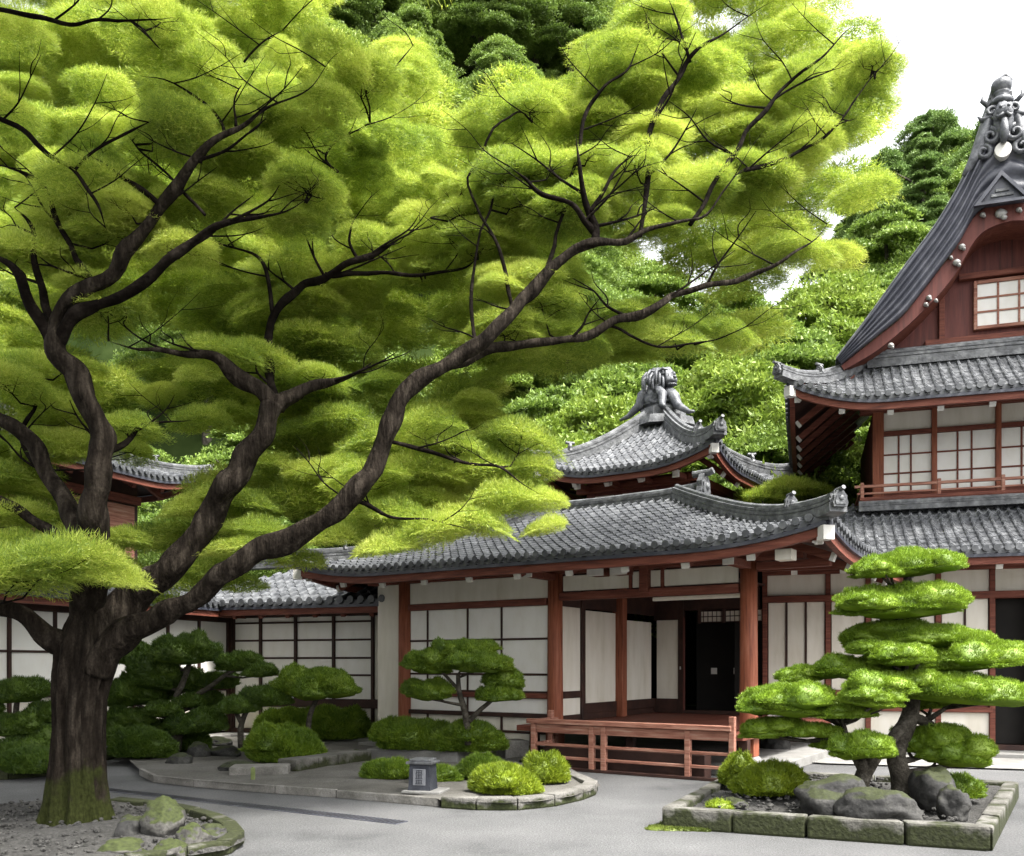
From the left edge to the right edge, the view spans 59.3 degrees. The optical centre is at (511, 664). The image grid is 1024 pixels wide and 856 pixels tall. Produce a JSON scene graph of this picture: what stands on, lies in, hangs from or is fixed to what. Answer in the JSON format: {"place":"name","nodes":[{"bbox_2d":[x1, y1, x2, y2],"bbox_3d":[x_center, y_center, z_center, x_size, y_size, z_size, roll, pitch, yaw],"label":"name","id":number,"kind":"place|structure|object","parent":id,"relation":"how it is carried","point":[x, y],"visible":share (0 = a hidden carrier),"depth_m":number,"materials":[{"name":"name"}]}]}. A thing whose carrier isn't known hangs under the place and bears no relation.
{"place":"outdoors","nodes":[
{"label":"outdoors","id":0,"kind":"place"},
{"bbox_2d":[0,404,245,747],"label":"side building","id":1,"kind":"structure","parent":0,"point":[23,652],"depth_m":20.11,"materials":[{"name":"white wood"}]},
{"bbox_2d":[23,12,695,705],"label":"hill","id":2,"kind":"structure","parent":0,"point":[183,446],"depth_m":37.67,"materials":[{"name":"plant"}]},
{"bbox_2d":[104,382,176,462],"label":"hillside tree","id":3,"kind":"object","parent":2,"relation":"on","point":[165,456],"visible":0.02,"depth_m":34.21,"materials":[{"name":"plant"}]},
{"bbox_2d":[121,449,165,558],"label":"hillside tree","id":4,"kind":"object","parent":2,"relation":"on","point":[146,505],"depth_m":31.88,"materials":[{"name":"plant"}]},
{"bbox_2d":[109,265,253,444],"bbox_3d":[-12.612,-12.949,36.330,7.055,9.124,7.032,0,0,-17],"label":"hillside tree","id":5,"kind":"object","parent":2,"relation":"on","point":[128,352],"visible":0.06,"depth_m":35.35,"materials":[{"name":"green plant"}]},
{"bbox_2d":[137,421,324,584],"bbox_3d":[-9.232,-3.564,29.915,7.019,9.108,7.042,0,0,12],"label":"hillside tree","id":6,"kind":"object","parent":2,"relation":"on","point":[219,451],"visible":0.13,"depth_m":29.08,"materials":[{"name":"green plant"}]},
{"bbox_2d":[261,11,372,80],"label":"hillside tree","id":7,"kind":"object","parent":2,"relation":"on","point":[339,24],"visible":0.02,"depth_m":46.24,"materials":[{"name":"plant"}]},
{"bbox_2d":[308,0,386,44],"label":"hillside tree","id":8,"kind":"object","parent":2,"relation":"on","point":[336,10],"visible":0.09,"depth_m":54.68,"materials":[{"name":"plant"}]},
{"bbox_2d":[275,340,445,536],"bbox_3d":[-5.068,-7.214,32.614,7.542,9.787,7.567,0,0,-18],"label":"hillside tree","id":9,"kind":"object","parent":2,"relation":"on","point":[397,363],"visible":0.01,"depth_m":31.68,"materials":[{"name":"plant"}]},
{"bbox_2d":[321,0,426,44],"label":"hillside tree","id":10,"kind":"object","parent":2,"relation":"on","point":[373,9],"visible":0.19,"depth_m":55.02,"materials":[{"name":"plant"}]},
{"bbox_2d":[368,3,464,103],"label":"hillside tree","id":11,"kind":"object","parent":2,"relation":"on","point":[409,14],"visible":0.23,"depth_m":51.45,"materials":[{"name":"green plant"}]},
{"bbox_2d":[365,23,473,184],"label":"hillside tree","id":12,"kind":"object","parent":2,"relation":"on","point":[443,64],"visible":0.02,"depth_m":45.90,"materials":[{"name":"green plant"}]},
{"bbox_2d":[419,0,547,72],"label":"hillside tree","id":13,"kind":"object","parent":2,"relation":"on","point":[461,10],"visible":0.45,"depth_m":56.97,"materials":[{"name":"green plant"}]},
{"bbox_2d":[420,335,555,426],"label":"hillside tree","id":14,"kind":"object","parent":2,"relation":"on","point":[524,382],"visible":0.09,"depth_m":34.24,"materials":[{"name":"green plant"}]},
{"bbox_2d":[426,0,561,69],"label":"hillside tree","id":15,"kind":"object","parent":2,"relation":"on","point":[522,29],"visible":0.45,"depth_m":57.38,"materials":[{"name":"green plant"}]},
{"bbox_2d":[457,33,545,118],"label":"hillside tree","id":16,"kind":"object","parent":2,"relation":"on","point":[501,49],"visible":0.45,"depth_m":51.27,"materials":[{"name":"green plant"}]},
{"bbox_2d":[475,0,600,69],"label":"hillside tree","id":17,"kind":"object","parent":2,"relation":"on","point":[533,60],"visible":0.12,"depth_m":58.99,"materials":[{"name":"green plant"}]},
{"bbox_2d":[488,249,653,395],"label":"hillside tree","id":18,"kind":"object","parent":2,"relation":"on","point":[595,264],"visible":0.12,"depth_m":34.73,"materials":[{"name":"green plant"}]},
{"bbox_2d":[538,12,605,142],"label":"hillside tree","id":19,"kind":"object","parent":2,"relation":"on","point":[548,72],"visible":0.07,"depth_m":60.58,"materials":[{"name":"green plant"}]},
{"bbox_2d":[512,227,633,287],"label":"hillside tree","id":20,"kind":"object","parent":2,"relation":"on","point":[608,273],"visible":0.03,"depth_m":39.20,"materials":[{"name":"green plant"}]},
{"bbox_2d":[521,0,628,97],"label":"hillside tree","id":21,"kind":"object","parent":2,"relation":"on","point":[587,14],"visible":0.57,"depth_m":58.50,"materials":[{"name":"green plant"}]},
{"bbox_2d":[595,231,650,291],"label":"hillside tree","id":22,"kind":"object","parent":2,"relation":"on","point":[631,258],"visible":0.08,"depth_m":49.88,"materials":[{"name":"green plant"}]},
{"bbox_2d":[570,355,726,469],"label":"hillside tree","id":23,"kind":"object","parent":2,"relation":"on","point":[618,379],"visible":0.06,"depth_m":29.51,"materials":[{"name":"green plant"}]},
{"bbox_2d":[615,257,745,370],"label":"hillside tree","id":24,"kind":"object","parent":2,"relation":"on","point":[644,280],"visible":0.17,"depth_m":42.81,"materials":[{"name":"green plant"}]},
{"bbox_2d":[660,285,775,371],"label":"hillside tree","id":25,"kind":"object","parent":2,"relation":"on","point":[745,304],"visible":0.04,"depth_m":45.30,"materials":[{"name":"green plant"}]},
{"bbox_2d":[683,315,869,484],"bbox_3d":[8.864,-4.891,29.952,10.260,13.270,10.226,0,0,-5],"label":"hillside tree","id":26,"kind":"object","parent":2,"relation":"on","point":[810,347],"visible":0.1,"depth_m":28.20,"materials":[{"name":"green plant"}]},
{"bbox_2d":[742,266,886,481],"bbox_3d":[11.809,-8.121,33.159,10.342,12.697,9.599,0,0,11],"label":"hillside tree","id":27,"kind":"object","parent":2,"relation":"on","point":[842,306],"visible":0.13,"depth_m":31.40,"materials":[{"name":"green plant"}]},
{"bbox_2d":[795,221,845,282],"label":"hillside tree","id":28,"kind":"object","parent":2,"relation":"on","point":[837,230],"visible":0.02,"depth_m":76.34,"materials":[{"name":"green plant"}]},
{"bbox_2d":[822,145,910,274],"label":"hillside tree","id":29,"kind":"object","parent":2,"relation":"on","point":[892,157],"visible":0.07,"depth_m":54.93,"materials":[{"name":"green plant"}]},
{"bbox_2d":[804,199,931,316],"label":"hillside tree","id":30,"kind":"object","parent":2,"relation":"on","point":[892,236],"visible":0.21,"depth_m":36.98,"materials":[{"name":"green plant"}]},
{"bbox_2d":[842,180,941,270],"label":"hillside tree","id":31,"kind":"object","parent":2,"relation":"on","point":[905,192],"visible":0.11,"depth_m":47.63,"materials":[{"name":"green plant"}]},
{"bbox_2d":[895,131,953,227],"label":"hillside tree","id":32,"kind":"object","parent":2,"relation":"on","point":[926,159],"visible":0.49,"depth_m":47.52,"materials":[{"name":"green plant"}]},
{"bbox_2d":[890,105,974,178],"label":"hillside tree","id":33,"kind":"object","parent":2,"relation":"on","point":[937,122],"visible":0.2,"depth_m":57.77,"materials":[{"name":"green plant"}]},
{"bbox_2d":[927,161,966,198],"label":"hillside tree","id":34,"kind":"object","parent":2,"relation":"on","point":[952,182],"visible":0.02,"depth_m":49.11,"materials":[{"name":"green plant"}]},
{"bbox_2d":[936,129,975,167],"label":"hillside tree","id":35,"kind":"object","parent":2,"relation":"on","point":[970,137],"visible":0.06,"depth_m":56.62,"materials":[{"name":"green plant"}]},
{"bbox_2d":[943,115,982,170],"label":"hillside tree","id":36,"kind":"object","parent":2,"relation":"on","point":[967,149],"visible":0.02,"depth_m":54.56,"materials":[{"name":"green plant"}]},
{"bbox_2d":[127,737,599,803],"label":"stone dust island","id":37,"kind":"structure","parent":0,"point":[343,777],"depth_m":13.32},
{"bbox_2d":[106,724,179,758],"bbox_3d":[-6.628,1.351,16.106,1.370,0.647,1.149,0,0,0],"label":"clipped shrub","id":38,"kind":"object","parent":37,"relation":"on","point":[140,741],"visible":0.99,"depth_m":15.77,"materials":[{"name":"plant"}]},
{"bbox_2d":[165,752,192,763],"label":"garden rock","id":39,"kind":"object","parent":37,"relation":"on","point":[180,758],"visible":0.75,"depth_m":14.96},
{"bbox_2d":[106,628,279,750],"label":"cloud pine","id":40,"kind":"object","parent":37,"relation":"on","point":[156,679],"visible":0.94,"depth_m":16.82,"materials":[{"name":"green plant"}]},
{"bbox_2d":[181,734,213,750],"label":"clipped shrub","id":41,"kind":"object","parent":37,"relation":"on","point":[188,740],"visible":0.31,"depth_m":17.20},
{"bbox_2d":[186,741,211,756],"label":"garden rock","id":42,"kind":"object","parent":37,"relation":"on","point":[197,749],"visible":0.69,"depth_m":16.11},
{"bbox_2d":[212,736,232,745],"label":"garden rock","id":43,"kind":"object","parent":37,"relation":"on","point":[219,741],"visible":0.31,"depth_m":18.36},
{"bbox_2d":[210,745,241,756],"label":"garden rock","id":44,"kind":"object","parent":37,"relation":"on","point":[229,751],"visible":0.8,"depth_m":16.28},
{"bbox_2d":[217,760,256,770],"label":"garden rock","id":45,"kind":"object","parent":37,"relation":"on","point":[225,766],"visible":0.56,"depth_m":14.12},
{"bbox_2d":[213,683,294,747],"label":"topiary tree","id":46,"kind":"object","parent":37,"relation":"on","point":[246,700],"visible":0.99,"depth_m":16.04,"materials":[{"name":"plant"}]},
{"bbox_2d":[229,763,290,774],"bbox_3d":[-3.861,1.616,13.809,0.866,0.168,0.500,0,0,-8],"label":"stone edging","id":47,"kind":"object","parent":37,"relation":"on","point":[265,769],"visible":0.74,"depth_m":13.59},
{"bbox_2d":[238,720,328,762],"bbox_3d":[-3.858,1.263,15.239,1.461,0.787,1.431,0,0,-27],"label":"clipped shrub","id":48,"kind":"object","parent":37,"relation":"on","point":[265,741],"visible":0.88,"depth_m":14.80,"materials":[{"name":"plant"}]},
{"bbox_2d":[251,705,316,728],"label":"clipped shrub","id":49,"kind":"object","parent":37,"relation":"on","point":[282,714],"visible":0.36,"depth_m":19.73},
{"bbox_2d":[268,661,362,729],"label":"topiary tree","id":50,"kind":"object","parent":37,"relation":"on","point":[315,684],"visible":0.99,"depth_m":16.09,"materials":[{"name":"plant"}]},
{"bbox_2d":[278,749,370,770],"bbox_3d":[-3.070,1.588,14.920,0.400,0.225,1.858,0,0,30],"label":"stone edging","id":51,"kind":"object","parent":37,"relation":"on","point":[300,763],"visible":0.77,"depth_m":14.68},
{"bbox_2d":[302,703,372,739],"bbox_3d":[-3.916,1.231,19.828,1.859,0.866,1.287,0,0,0],"label":"clipped shrub","id":52,"kind":"object","parent":37,"relation":"on","point":[331,722],"visible":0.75,"depth_m":19.47,"materials":[{"name":"plant"}]},
{"bbox_2d":[357,755,409,779],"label":"clipped shrub","id":53,"kind":"object","parent":37,"relation":"on","point":[394,767],"visible":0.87,"depth_m":12.98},
{"bbox_2d":[366,714,450,751],"bbox_3d":[-1.717,1.181,15.920,1.671,0.666,1.068,0,0,0],"label":"clipped shrub","id":54,"kind":"object","parent":37,"relation":"on","point":[396,732],"visible":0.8,"depth_m":15.60,"materials":[{"name":"plant"}]},
{"bbox_2d":[401,757,449,793],"bbox_3d":[-1.121,1.433,11.712,0.520,0.435,0.440,0,0,14],"label":"stone lantern","id":55,"kind":"object","parent":37,"relation":"on","point":[422,775],"visible":1,"depth_m":11.58,"materials":[{"name":"grey stone"}]},
{"bbox_2d":[367,747,491,761],"bbox_3d":[-1.461,1.587,16.383,1.785,0.227,1.600,0,0,21],"label":"stone edging","id":56,"kind":"object","parent":37,"relation":"on","point":[445,756],"visible":0.37,"depth_m":15.61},
{"bbox_2d":[408,763,463,781],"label":"clipped shrub","id":57,"kind":"object","parent":37,"relation":"on","point":[446,773],"visible":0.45,"depth_m":12.67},
{"bbox_2d":[428,718,510,752],"bbox_3d":[-0.751,1.192,15.610,1.500,0.639,1.250,0,0,0],"label":"clipped shrub","id":58,"kind":"object","parent":37,"relation":"on","point":[482,736],"visible":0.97,"depth_m":15.22,"materials":[{"name":"plant"}]},
{"bbox_2d":[453,749,505,778],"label":"clipped shrub","id":59,"kind":"object","parent":37,"relation":"on","point":[467,765],"visible":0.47,"depth_m":12.95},
{"bbox_2d":[466,760,544,795],"bbox_3d":[-0.077,1.443,11.650,0.958,0.439,1.006,0,0,-35],"label":"clipped shrub","id":60,"kind":"object","parent":37,"relation":"on","point":[500,777],"visible":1,"depth_m":11.38,"materials":[{"name":"plant"}]},
{"bbox_2d":[496,739,528,759],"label":"stone block","id":61,"kind":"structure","parent":37,"relation":"on","point":[518,747],"depth_m":16.07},
{"bbox_2d":[522,748,571,783],"bbox_3d":[0.486,1.407,12.647,0.757,0.513,0.709,0,0,0],"label":"clipped shrub","id":62,"kind":"object","parent":37,"relation":"on","point":[550,766],"visible":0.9,"depth_m":12.46,"materials":[{"name":"plant"}]},
{"bbox_2d":[398,636,525,744],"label":"cloud pine","id":63,"kind":"object","parent":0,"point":[502,679],"visible":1,"depth_m":14.98,"materials":[{"name":"green plant"}]},
{"bbox_2d":[0,757,1023,855],"bbox_3d":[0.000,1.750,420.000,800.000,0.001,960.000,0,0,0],"label":"ground","id":64,"kind":"structure","parent":0,"point":[616,815],"depth_m":9.69,"materials":[{"name":"grey concrete"}]},
{"bbox_2d":[0,750,115,779],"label":"bed kerb","id":65,"kind":"structure","parent":64,"relation":"on","point":[6,776],"depth_m":13.82,"materials":[{"name":"stone"}]},
{"bbox_2d":[0,798,245,855],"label":"tree bed gravel","id":66,"kind":"object","parent":64,"relation":"on","point":[21,835],"visible":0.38,"depth_m":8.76,"materials":[{"name":"gravel"}]},
{"bbox_2d":[96,837,145,853],"bbox_3d":[-3.502,1.636,8.074,0.417,0.172,0.406,0,0,-40],"label":"garden rock","id":67,"kind":"object","parent":66,"relation":"on","point":[123,845],"visible":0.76,"depth_m":7.99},
{"bbox_2d":[113,814,141,836],"bbox_3d":[-3.761,1.596,8.855,0.297,0.254,0.256,0,0,-25],"label":"garden rock","id":68,"kind":"object","parent":66,"relation":"on","point":[128,824],"visible":0.5,"depth_m":8.76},
{"bbox_2d":[139,795,185,836],"bbox_3d":[-3.460,1.506,8.921,0.427,0.438,0.544,0,0,-18],"label":"garden rock","id":69,"kind":"object","parent":66,"relation":"on","point":[163,815],"visible":0.8,"depth_m":8.76,"materials":[{"name":"stone"}]},
{"bbox_2d":[152,838,187,855],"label":"garden rock","id":70,"kind":"object","parent":66,"relation":"on","point":[171,846],"visible":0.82,"depth_m":7.93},
{"bbox_2d":[175,822,211,843],"bbox_3d":[-2.962,1.592,8.387,0.312,0.262,0.311,0,0,0],"label":"garden rock","id":71,"kind":"object","parent":66,"relation":"on","point":[191,832],"visible":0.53,"depth_m":8.31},
{"bbox_2d":[201,823,227,839],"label":"garden rock","id":72,"kind":"object","parent":66,"relation":"on","point":[216,830],"visible":0.54,"depth_m":8.80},
{"bbox_2d":[0,0,913,826],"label":"spreading tree","id":73,"kind":"object","parent":66,"relation":"on","point":[110,216],"visible":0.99,"depth_m":10.54,"materials":[{"name":"green plant"}]},
{"bbox_2d":[111,797,244,855],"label":"tree bed kerb","id":74,"kind":"object","parent":64,"relation":"on","point":[233,834],"visible":0.64,"depth_m":8.66,"materials":[{"name":"stone"}]},
{"bbox_2d":[109,788,407,823],"bbox_3d":[-3.516,1.760,11.335,5.348,0.040,0.220,0,0,31],"label":"drain strip","id":75,"kind":"object","parent":64,"relation":"on","point":[304,811],"visible":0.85,"depth_m":11.00,"materials":[{"name":"grey stone"}]},
{"bbox_2d":[139,768,439,806],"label":"island kerb","id":76,"kind":"structure","parent":64,"relation":"on","point":[358,795],"depth_m":12.09,"materials":[{"name":"grey stone"}]},
{"bbox_2d":[209,560,384,740],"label":"screened wing","id":77,"kind":"structure","parent":64,"relation":"on","point":[289,620],"depth_m":20.45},
{"bbox_2d":[441,770,597,809],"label":"island kerb","id":78,"kind":"structure","parent":64,"relation":"on","point":[492,803],"depth_m":10.97,"materials":[{"name":"stone"}]},
{"bbox_2d":[461,383,580,516],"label":"hillside tree","id":79,"kind":"object","parent":64,"relation":"on","point":[538,402],"visible":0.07,"depth_m":28.17,"materials":[{"name":"green plant"}]},
{"bbox_2d":[475,386,691,644],"bbox_3d":[2.192,-2.887,27.119,8.362,11.060,9.009,0,0,7],"label":"hillside tree","id":80,"kind":"object","parent":64,"relation":"on","point":[603,413],"visible":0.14,"depth_m":25.59,"materials":[{"name":"green plant"}]},
{"bbox_2d":[284,367,913,776],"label":"temple hall","id":81,"kind":"structure","parent":64,"relation":"on","point":[638,535],"depth_m":17.53,"materials":[{"name":"wood"}]},
{"bbox_2d":[526,710,735,781],"bbox_3d":[1.984,1.260,14.650,3.650,0.980,0.815,0,0,33],"label":"porch railing","id":82,"kind":"object","parent":64,"relation":"on","point":[551,725],"visible":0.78,"depth_m":14.27,"materials":[{"name":"brown wood"}]},
{"bbox_2d":[645,820,711,831],"bbox_3d":[1.776,1.731,10.076,0.743,0.075,1.344,0,0,0],"label":"moss fringe","id":83,"kind":"object","parent":64,"relation":"on","point":[659,826],"visible":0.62,"depth_m":9.50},
{"bbox_2d":[661,348,864,503],"bbox_3d":[6.729,-3.677,27.937,10.342,12.697,9.599,0,0,41],"label":"hillside tree","id":84,"kind":"object","parent":64,"relation":"on","point":[755,388],"visible":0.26,"depth_m":26.05,"materials":[{"name":"green plant"}]},
{"bbox_2d":[759,736,790,748],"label":"garden rock","id":85,"kind":"object","parent":64,"relation":"on","point":[772,744],"visible":0.2,"depth_m":17.01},
{"bbox_2d":[690,419,860,611],"bbox_3d":[7.162,-2.184,25.665,8.670,9.495,8.303,0,0,-12],"label":"hillside tree","id":86,"kind":"object","parent":64,"relation":"on","point":[763,439],"visible":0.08,"depth_m":24.68,"materials":[{"name":"green plant"}]},
{"bbox_2d":[733,471,834,503],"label":"garden tree","id":87,"kind":"object","parent":64,"relation":"on","point":[778,488],"visible":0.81,"depth_m":21.39,"materials":[{"name":"green plant"}]},
{"bbox_2d":[662,771,1018,850],"bbox_3d":[4.108,1.632,10.702,3.614,0.237,4.062,0,0,26],"label":"stone planter","id":88,"kind":"object","parent":64,"relation":"on","point":[984,832],"visible":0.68,"depth_m":9.09,"materials":[{"name":"stone"}]},
{"bbox_2d":[693,773,1000,823],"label":"planter gravel","id":89,"kind":"structure","parent":88,"relation":"in","point":[978,808],"depth_m":10.42,"materials":[{"name":"gravel"}]},
{"bbox_2d":[703,797,734,808],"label":"clipped shrub","id":90,"kind":"object","parent":89,"relation":"on","point":[717,802],"visible":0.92,"depth_m":9.79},
{"bbox_2d":[716,748,756,784],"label":"clipped shrub","id":91,"kind":"object","parent":89,"relation":"on","point":[736,762],"visible":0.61,"depth_m":11.42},
{"bbox_2d":[727,756,810,796],"bbox_3d":[3.125,1.339,10.805,1.014,0.496,0.896,0,0,-27],"label":"clipped shrub","id":92,"kind":"object","parent":89,"relation":"on","point":[771,777],"visible":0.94,"depth_m":10.53,"materials":[{"name":"plant"}]},
{"bbox_2d":[794,773,865,815],"bbox_3d":[3.407,1.360,9.471,0.845,0.450,0.640,0,0,0],"label":"garden rock","id":93,"kind":"object","parent":89,"relation":"on","point":[820,797],"visible":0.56,"depth_m":9.31,"materials":[{"name":"stone"}]},
{"bbox_2d":[833,787,923,820],"bbox_3d":[3.659,1.406,9.075,0.816,0.357,0.530,0,0,0],"label":"garden rock","id":94,"kind":"object","parent":89,"relation":"on","point":[866,802],"visible":0.76,"depth_m":8.90,"materials":[{"name":"stone"}]},
{"bbox_2d":[734,545,1023,796],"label":"cloud pine","id":95,"kind":"object","parent":89,"relation":"on","point":[911,663],"visible":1,"depth_m":9.93,"materials":[{"name":"green plant"}]},
{"bbox_2d":[908,765,955,811],"bbox_3d":[4.618,1.344,9.853,0.463,0.484,0.649,0,0,0],"label":"garden rock","id":96,"kind":"object","parent":89,"relation":"on","point":[926,785],"visible":0.72,"depth_m":9.69,"materials":[{"name":"stone"}]},
{"bbox_2d":[936,784,971,821],"bbox_3d":[4.521,1.402,9.214,0.328,0.364,0.331,0,0,22],"label":"garden rock","id":97,"kind":"object","parent":89,"relation":"on","point":[952,801],"visible":0.91,"depth_m":9.10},
{"bbox_2d":[950,770,988,798],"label":"clipped shrub","id":98,"kind":"object","parent":89,"relation":"on","point":[973,787],"visible":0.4,"depth_m":10.41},
{"bbox_2d":[691,73,1023,758],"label":"gabled hall","id":99,"kind":"structure","parent":64,"relation":"on","point":[926,372],"depth_m":18.41,"materials":[{"name":"wood"}]},
{"bbox_2d":[973,281,976,330],"bbox_3d":[9.651,-7.478,18.753,0.070,1.015,0.108,0,0,18],"label":"window frame","id":100,"kind":"structure","parent":99,"relation":"in","point":[975,282],"depth_m":18.71,"materials":[{"name":"brown wood"}]},
{"bbox_2d":[977,279,1023,325],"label":"gable window","id":101,"kind":"structure","parent":99,"relation":"in","point":[998,302],"depth_m":18.59,"materials":[{"name":"paper"}]},
{"bbox_2d":[977,275,1023,284],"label":"window frame","id":102,"kind":"structure","parent":99,"relation":"in","point":[1020,277],"depth_m":18.57,"materials":[{"name":"brown wood"}]},
{"bbox_2d":[977,321,1023,330],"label":"window frame","id":103,"kind":"structure","parent":99,"relation":"in","point":[1014,324],"depth_m":18.58,"materials":[{"name":"brown wood"}]},
{"bbox_2d":[995,598,1023,743],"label":"dark doorway","id":104,"kind":"structure","parent":99,"relation":"in","point":[1009,613],"depth_m":17.64,"materials":[{"name":"black"}]},
{"bbox_2d":[814,755,1023,768],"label":"gravel apron","id":105,"kind":"object","parent":64,"relation":"on","point":[1011,763],"visible":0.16,"depth_m":15.89,"materials":[{"name":"gravel"}]},
{"bbox_2d":[2,0,1023,311],"label":"sky","id":106,"kind":"structure","parent":0,"point":[958,48],"materials":[{"name":"white"}]},
{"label":"shrub bed","id":107,"kind":"structure","parent":0,"visible":0},
{"bbox_2d":[0,741,49,774],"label":"clipped shrub","id":108,"kind":"object","parent":107,"relation":"on","point":[20,758],"visible":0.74,"depth_m":13.56,"materials":[{"name":"plant"}]},
{"bbox_2d":[0,674,51,753],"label":"cloud pine","id":109,"kind":"object","parent":107,"relation":"on","point":[31,722],"visible":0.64,"depth_m":14.33,"materials":[{"name":"green plant"}]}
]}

